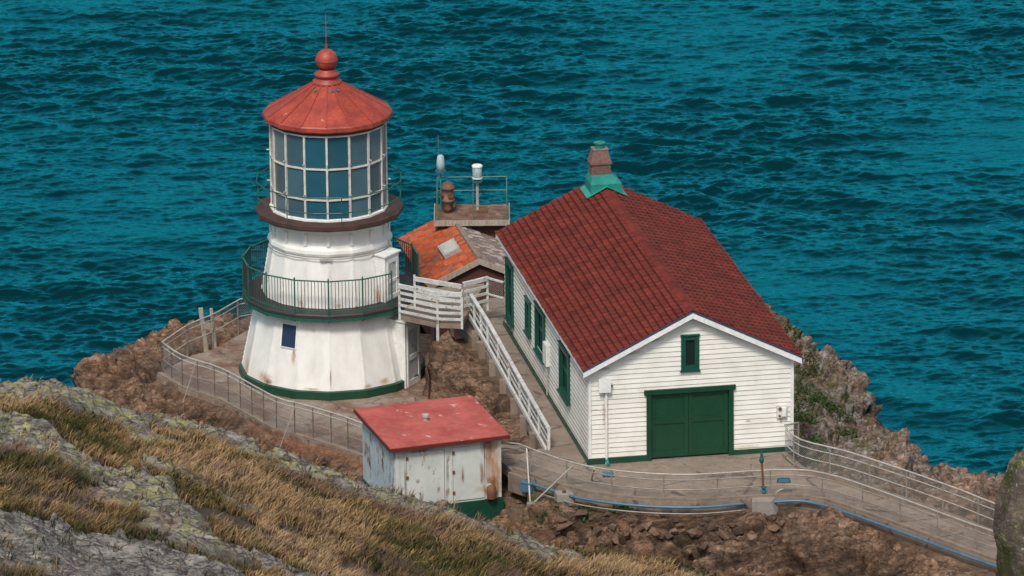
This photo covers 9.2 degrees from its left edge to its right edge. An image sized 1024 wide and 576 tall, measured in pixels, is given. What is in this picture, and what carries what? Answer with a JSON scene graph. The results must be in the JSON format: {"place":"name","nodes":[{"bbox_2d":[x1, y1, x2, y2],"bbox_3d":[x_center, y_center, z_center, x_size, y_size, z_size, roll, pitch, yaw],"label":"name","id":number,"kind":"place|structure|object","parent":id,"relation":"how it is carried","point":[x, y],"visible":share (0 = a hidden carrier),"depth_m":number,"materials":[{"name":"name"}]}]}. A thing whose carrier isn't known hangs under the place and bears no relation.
{"place":"outdoors","nodes":[
{"label":"outdoors","id":0,"kind":"place"},
{"bbox_2d":[157,329,434,462],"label":"terrace","id":1,"kind":"structure","parent":0,"point":[228,355],"depth_m":203.61,"materials":[{"name":"concrete"}]},
{"bbox_2d":[162,298,251,372],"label":"pipe fence","id":2,"kind":"object","parent":1,"relation":"on","point":[205,326],"visible":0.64,"depth_m":208.81,"materials":[{"name":"silver metal"}]},
{"bbox_2d":[157,372,362,457],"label":"terrace kerb","id":3,"kind":"structure","parent":1,"relation":"on","point":[221,399],"depth_m":201.92,"materials":[{"name":"concrete"}]},
{"bbox_2d":[161,341,362,452],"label":"pipe fence","id":4,"kind":"object","parent":1,"relation":"on","point":[304,422],"visible":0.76,"depth_m":201.41,"materials":[{"name":"silver metal"}]},
{"bbox_2d":[239,13,424,400],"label":"lighthouse","id":5,"kind":"object","parent":1,"relation":"on","point":[320,296],"visible":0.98,"depth_m":203.50,"materials":[{"name":"white paint"}]},
{"bbox_2d":[280,322,297,349],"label":"window","id":6,"kind":"structure","parent":5,"relation":"in","point":[288,339],"depth_m":203.74,"materials":[{"name":"blue glass"}]},
{"bbox_2d":[372,246,400,302],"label":"gallery doorway","id":7,"kind":"structure","parent":5,"relation":"in","point":[387,260],"depth_m":203.99,"materials":[{"name":"white paint"}]},
{"bbox_2d":[0,375,707,575],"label":"hillside","id":8,"kind":"structure","parent":0,"point":[129,559],"depth_m":167.11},
{"bbox_2d":[0,376,719,575],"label":"dry grass","id":9,"kind":"structure","parent":8,"relation":"on","point":[61,473],"depth_m":171.86,"materials":[{"name":"beige plant"}]},
{"bbox_2d":[993,448,1023,575],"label":"boulder","id":10,"kind":"object","parent":8,"relation":"on","point":[1008,527],"visible":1,"depth_m":168.99,"materials":[{"name":"grey stone"}]},
{"bbox_2d":[0,0,1023,475],"bbox_3d":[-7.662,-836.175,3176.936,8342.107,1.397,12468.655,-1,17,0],"label":"sea water","id":11,"kind":"structure","parent":0,"point":[844,178],"depth_m":522.07,"materials":[{"name":"teal liquid"}]},
{"bbox_2d":[501,444,525,454],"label":"sloping path","id":12,"kind":"structure","parent":0,"point":[514,451],"depth_m":192.38,"materials":[{"name":"concrete"}]},
{"bbox_2d":[70,294,1003,575],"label":"headland","id":13,"kind":"structure","parent":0,"point":[828,540],"depth_m":192.46,"materials":[{"name":"brown stone"}]},
{"bbox_2d":[198,307,216,351],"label":"driftwood post","id":14,"kind":"object","parent":13,"relation":"on","point":[201,315],"visible":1,"depth_m":209.98,"materials":[{"name":"beige wood"}]},
{"bbox_2d":[203,418,214,426],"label":"shrub","id":15,"kind":"object","parent":13,"relation":"on","point":[208,421],"visible":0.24,"depth_m":201.16,"materials":[{"name":"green plant"}]},
{"bbox_2d":[353,395,509,521],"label":"shed","id":16,"kind":"structure","parent":13,"relation":"on","point":[429,450],"depth_m":189.70,"materials":[{"name":"white paint"}]},
{"bbox_2d":[404,447,446,501],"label":"door","id":17,"kind":"structure","parent":16,"relation":"in","point":[424,470],"depth_m":189.12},
{"bbox_2d":[451,442,486,502],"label":"door","id":18,"kind":"structure","parent":16,"relation":"in","point":[469,461],"depth_m":189.58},
{"bbox_2d":[485,483,495,499],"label":"vent pipe","id":19,"kind":"object","parent":16,"relation":"attached to","point":[490,488],"visible":1,"depth_m":189.76,"materials":[{"name":"orange metal"}]},
{"bbox_2d":[397,220,504,340],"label":"tiled building","id":20,"kind":"structure","parent":13,"relation":"on","point":[458,253],"depth_m":210.16,"materials":[{"name":"tile"}]},
{"bbox_2d":[434,176,509,237],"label":"lamp platform","id":21,"kind":"structure","parent":20,"relation":"on","point":[496,217],"depth_m":212.84,"materials":[{"name":"concrete"}]},
{"bbox_2d":[435,154,445,209],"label":"beacon","id":22,"kind":"object","parent":21,"relation":"on","point":[440,166],"visible":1,"depth_m":213.23,"materials":[{"name":"white glass"}]},
{"bbox_2d":[440,181,455,212],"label":"fog horn","id":23,"kind":"object","parent":21,"relation":"on","point":[447,197],"visible":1,"depth_m":213.22,"materials":[{"name":"brown metal"}]},
{"bbox_2d":[469,164,487,212],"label":"beacon","id":24,"kind":"object","parent":21,"relation":"on","point":[477,173],"visible":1,"depth_m":213.16,"materials":[{"name":"white glass"}]},
{"bbox_2d":[398,275,503,343],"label":"gangway","id":25,"kind":"object","parent":13,"relation":"on","point":[447,306],"visible":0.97,"depth_m":203.19,"materials":[{"name":"white painted wood"}]},
{"bbox_2d":[515,499,523,503],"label":"stone","id":26,"kind":"object","parent":13,"relation":"on","point":[518,501],"visible":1,"depth_m":190.32,"materials":[{"name":"brown stone"}]},
{"bbox_2d":[519,480,535,492],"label":"junction box","id":27,"kind":"object","parent":13,"relation":"on","point":[524,484],"visible":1,"depth_m":189.43,"materials":[{"name":"blue metal"}]},
{"bbox_2d":[532,500,559,531],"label":"shrub","id":28,"kind":"object","parent":13,"relation":"on","point":[540,520],"visible":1,"depth_m":187.99,"materials":[{"name":"green plant"}]},
{"bbox_2d":[556,516,567,521],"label":"stone","id":29,"kind":"object","parent":13,"relation":"on","point":[560,519],"visible":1,"depth_m":187.43,"materials":[{"name":"brown stone"}]},
{"bbox_2d":[554,490,573,506],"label":"concrete block","id":30,"kind":"structure","parent":13,"relation":"on","point":[560,495],"depth_m":188.35,"materials":[{"name":"grey concrete"}]},
{"bbox_2d":[556,520,572,530],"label":"stone","id":31,"kind":"object","parent":13,"relation":"on","point":[563,525],"visible":1,"depth_m":187.44,"materials":[{"name":"brown stone"}]},
{"bbox_2d":[575,509,587,515],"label":"stone","id":32,"kind":"object","parent":13,"relation":"on","point":[581,512],"visible":1,"depth_m":187.66,"materials":[{"name":"brown stone"}]},
{"bbox_2d":[575,503,597,521],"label":"shrub","id":33,"kind":"object","parent":13,"relation":"on","point":[583,507],"visible":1,"depth_m":187.97,"materials":[{"name":"green plant"}]},
{"bbox_2d":[592,527,601,534],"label":"stone","id":34,"kind":"object","parent":13,"relation":"on","point":[598,531],"visible":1,"depth_m":186.71,"materials":[{"name":"brown stone"}]},
{"bbox_2d":[603,511,612,516],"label":"stone","id":35,"kind":"object","parent":13,"relation":"on","point":[608,514],"visible":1,"depth_m":187.60,"materials":[{"name":"brown stone"}]},
{"bbox_2d":[607,524,615,530],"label":"stone","id":36,"kind":"object","parent":13,"relation":"on","point":[612,526],"visible":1,"depth_m":186.82,"materials":[{"name":"brown stone"}]},
{"bbox_2d":[611,537,618,543],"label":"stone","id":37,"kind":"object","parent":13,"relation":"on","point":[615,540],"visible":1,"depth_m":186.75,"materials":[{"name":"beige stone"}]},
{"bbox_2d":[608,505,632,515],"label":"shrub","id":38,"kind":"object","parent":13,"relation":"on","point":[621,507],"visible":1,"depth_m":187.68,"materials":[{"name":"green plant"}]},
{"bbox_2d":[623,531,630,538],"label":"stone","id":39,"kind":"object","parent":13,"relation":"on","point":[626,535],"visible":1,"depth_m":186.76,"materials":[{"name":"brown stone"}]},
{"bbox_2d":[525,480,745,508],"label":"water pipe","id":40,"kind":"object","parent":13,"relation":"on","point":[646,506],"visible":1,"depth_m":187.40,"materials":[{"name":"blue metal"}]},
{"bbox_2d":[636,525,644,530],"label":"stone","id":41,"kind":"object","parent":13,"relation":"on","point":[642,528],"visible":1,"depth_m":186.99,"materials":[{"name":"brown stone"}]},
{"bbox_2d":[544,494,746,514],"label":"water pipe","id":42,"kind":"object","parent":13,"relation":"on","point":[649,512],"visible":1,"depth_m":187.27,"materials":[{"name":"metal"}]},
{"bbox_2d":[644,522,652,529],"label":"stone","id":43,"kind":"object","parent":13,"relation":"on","point":[648,525],"visible":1,"depth_m":187.05,"materials":[{"name":"brown stone"}]},
{"bbox_2d":[495,141,802,464],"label":"white house","id":44,"kind":"structure","parent":13,"relation":"on","point":[660,315],"depth_m":192.12,"materials":[{"name":"tile"}]},
{"bbox_2d":[503,256,513,328],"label":"window","id":45,"kind":"structure","parent":44,"relation":"in","point":[509,287],"depth_m":202.85,"materials":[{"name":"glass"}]},
{"bbox_2d":[523,295,531,338],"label":"window","id":46,"kind":"structure","parent":44,"relation":"in","point":[527,331],"depth_m":199.56,"materials":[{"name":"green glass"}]},
{"bbox_2d":[533,300,545,364],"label":"window","id":47,"kind":"structure","parent":44,"relation":"in","point":[539,316],"depth_m":197.96,"materials":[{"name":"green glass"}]},
{"bbox_2d":[542,341,549,394],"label":"wall cabinet","id":48,"kind":"object","parent":44,"relation":"attached to","point":[546,354],"depth_m":196.33,"materials":[{"name":"white metal"}]},
{"bbox_2d":[557,340,570,405],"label":"window","id":49,"kind":"structure","parent":44,"relation":"in","point":[565,395],"depth_m":194.08,"materials":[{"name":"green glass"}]},
{"bbox_2d":[598,378,612,458],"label":"meter box","id":50,"kind":"object","parent":44,"relation":"attached to","point":[604,385],"visible":1,"depth_m":190.01,"materials":[{"name":"white paint"}]},
{"bbox_2d":[651,393,688,457],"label":"door leaf","id":51,"kind":"structure","parent":44,"relation":"in","point":[670,428],"depth_m":190.88,"materials":[{"name":"green wood"}]},
{"bbox_2d":[680,333,700,372],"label":"gable window","id":52,"kind":"structure","parent":44,"relation":"in","point":[689,342],"depth_m":190.23,"materials":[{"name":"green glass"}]},
{"bbox_2d":[688,390,727,454],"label":"door leaf","id":53,"kind":"structure","parent":44,"relation":"in","point":[708,410],"depth_m":191.07,"materials":[{"name":"wood"}]},
{"bbox_2d":[776,404,786,417],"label":"electrical box","id":54,"kind":"object","parent":44,"relation":"attached to","point":[781,411],"visible":1,"depth_m":191.23,"materials":[{"name":"white metal"}]},
{"bbox_2d":[648,527,658,535],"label":"stone","id":55,"kind":"object","parent":13,"relation":"on","point":[653,531],"visible":1,"depth_m":186.54,"materials":[{"name":"brown stone"}]},
{"bbox_2d":[663,533,673,538],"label":"stone","id":56,"kind":"object","parent":13,"relation":"on","point":[668,536],"visible":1,"depth_m":186.69,"materials":[{"name":"brown stone"}]},
{"bbox_2d":[669,528,676,534],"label":"stone","id":57,"kind":"object","parent":13,"relation":"on","point":[673,531],"visible":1,"depth_m":186.85,"materials":[{"name":"brown stone"}]},
{"bbox_2d":[673,517,679,522],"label":"stone","id":58,"kind":"object","parent":13,"relation":"on","point":[675,519],"visible":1,"depth_m":187.13,"materials":[{"name":"brown stone"}]},
{"bbox_2d":[675,523,683,528],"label":"stone","id":59,"kind":"object","parent":13,"relation":"on","point":[679,525],"visible":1,"depth_m":186.96,"materials":[{"name":"brown stone"}]},
{"bbox_2d":[684,548,692,554],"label":"stone","id":60,"kind":"object","parent":13,"relation":"on","point":[688,551],"visible":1,"depth_m":186.23,"materials":[{"name":"brown stone"}]},
{"bbox_2d":[688,528,702,537],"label":"stone","id":61,"kind":"object","parent":13,"relation":"on","point":[692,533],"visible":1,"depth_m":186.71,"materials":[{"name":"brown stone"}]},
{"bbox_2d":[694,530,702,536],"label":"stone","id":62,"kind":"object","parent":13,"relation":"on","point":[700,532],"visible":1,"depth_m":186.78,"materials":[{"name":"brown stone"}]},
{"bbox_2d":[699,542,707,549],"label":"stone","id":63,"kind":"object","parent":13,"relation":"on","point":[703,546],"visible":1,"depth_m":186.19,"materials":[{"name":"brown stone"}]},
{"bbox_2d":[707,522,715,530],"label":"stone","id":64,"kind":"object","parent":13,"relation":"on","point":[711,527],"visible":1,"depth_m":186.95,"materials":[{"name":"brown stone"}]},
{"bbox_2d":[718,528,729,539],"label":"stone","id":65,"kind":"object","parent":13,"relation":"on","point":[723,534],"visible":1,"depth_m":186.57,"materials":[{"name":"brown stone"}]},
{"bbox_2d":[456,296,996,571],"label":"walkway","id":66,"kind":"structure","parent":13,"relation":"on","point":[562,445],"depth_m":189.29,"materials":[{"name":"concrete"}]},
{"bbox_2d":[466,289,550,450],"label":"ramp handrail","id":67,"kind":"object","parent":66,"relation":"on","point":[483,345],"visible":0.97,"depth_m":198.09,"materials":[{"name":"white wood"}]},
{"bbox_2d":[508,472,527,496],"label":"walkway footing","id":68,"kind":"object","parent":66,"relation":"attached to","point":[514,479],"visible":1,"depth_m":190.01,"materials":[{"name":"concrete"}]},
{"bbox_2d":[501,442,996,548],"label":"pipe fence","id":69,"kind":"object","parent":66,"relation":"on","point":[530,502],"visible":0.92,"depth_m":187.48,"materials":[{"name":"metal"}]},
{"bbox_2d":[512,467,996,561],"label":"walkway kerb","id":70,"kind":"structure","parent":66,"relation":"on","point":[791,495],"depth_m":187.45,"materials":[{"name":"concrete"}]},
{"bbox_2d":[776,477,790,492],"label":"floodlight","id":71,"kind":"object","parent":66,"relation":"on","point":[784,480],"visible":1,"depth_m":187.73,"materials":[{"name":"blue metal"}]},
{"bbox_2d":[782,453,993,535],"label":"walkway kerb","id":72,"kind":"structure","parent":66,"relation":"on","point":[796,466],"depth_m":187.62,"materials":[{"name":"concrete"}]},
{"bbox_2d":[784,422,994,529],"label":"pipe fence","id":73,"kind":"object","parent":66,"relation":"on","point":[793,439],"visible":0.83,"depth_m":187.64,"materials":[{"name":"silver metal"}]},
{"bbox_2d":[733,526,743,534],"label":"stone","id":74,"kind":"object","parent":13,"relation":"on","point":[738,530],"visible":1,"depth_m":186.64,"materials":[{"name":"brown stone"}]},
{"bbox_2d":[736,536,743,541],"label":"stone","id":75,"kind":"object","parent":13,"relation":"on","point":[740,538],"visible":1,"depth_m":185.63,"materials":[{"name":"brown stone"}]},
{"bbox_2d":[747,534,756,543],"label":"stone","id":76,"kind":"object","parent":13,"relation":"on","point":[752,538],"visible":1,"depth_m":185.64,"materials":[{"name":"beige stone"}]},
{"bbox_2d":[751,497,777,515],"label":"pedestal","id":77,"kind":"object","parent":13,"relation":"on","point":[767,506],"visible":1,"depth_m":187.38,"materials":[{"name":"grey concrete"}]},
{"bbox_2d":[759,450,766,493],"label":"standpipe","id":78,"kind":"object","parent":77,"relation":"on","point":[763,487],"visible":1,"depth_m":187.57,"materials":[{"name":"teal metal"}]},
{"bbox_2d":[773,499,995,567],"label":"water pipe","id":79,"kind":"object","parent":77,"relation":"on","point":[892,529],"visible":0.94,"depth_m":185.10,"materials":[{"name":"grey metal"}]},
{"bbox_2d":[768,516,776,521],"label":"stone","id":80,"kind":"object","parent":13,"relation":"on","point":[771,518],"visible":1,"depth_m":187.09,"materials":[{"name":"brown stone"}]},
{"bbox_2d":[767,524,778,531],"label":"stone","id":81,"kind":"object","parent":13,"relation":"on","point":[774,527],"visible":1,"depth_m":186.07,"materials":[{"name":"brown stone"}]},
{"bbox_2d":[779,322,811,342],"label":"shrub","id":82,"kind":"object","parent":13,"relation":"on","point":[786,327],"visible":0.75,"depth_m":207.78,"materials":[{"name":"green plant"}]},
{"bbox_2d":[794,405,819,430],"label":"shrub","id":83,"kind":"object","parent":13,"relation":"on","point":[804,417],"visible":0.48,"depth_m":197.11,"materials":[{"name":"green plant"}]},
{"bbox_2d":[794,349,823,377],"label":"shrub","id":84,"kind":"object","parent":13,"relation":"on","point":[808,369],"visible":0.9,"depth_m":204.01,"materials":[{"name":"green plant"}]},
{"bbox_2d":[797,433,828,463],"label":"shrub","id":85,"kind":"object","parent":13,"relation":"on","point":[814,441],"visible":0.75,"depth_m":193.84,"materials":[{"name":"green plant"}]},
{"bbox_2d":[794,380,840,421],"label":"shrub","id":86,"kind":"object","parent":13,"relation":"on","point":[799,391],"visible":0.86,"depth_m":201.43,"materials":[{"name":"green plant"}]},
{"bbox_2d":[815,395,853,422],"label":"shrub","id":87,"kind":"object","parent":13,"relation":"on","point":[843,413],"visible":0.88,"depth_m":201.66,"materials":[{"name":"green plant"}]},
{"bbox_2d":[822,356,847,375],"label":"shrub","id":88,"kind":"object","parent":13,"relation":"on","point":[833,362],"visible":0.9,"depth_m":204.55,"materials":[{"name":"green plant"}]},
{"bbox_2d":[835,426,860,438],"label":"shrub","id":89,"kind":"object","parent":13,"relation":"on","point":[845,431],"visible":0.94,"depth_m":197.71,"materials":[{"name":"green plant"}]},
{"bbox_2d":[602,471,613,477],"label":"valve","id":90,"kind":"object","parent":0,"point":[603,472],"visible":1,"depth_m":189.46,"materials":[{"name":"blue metal"}]}
]}

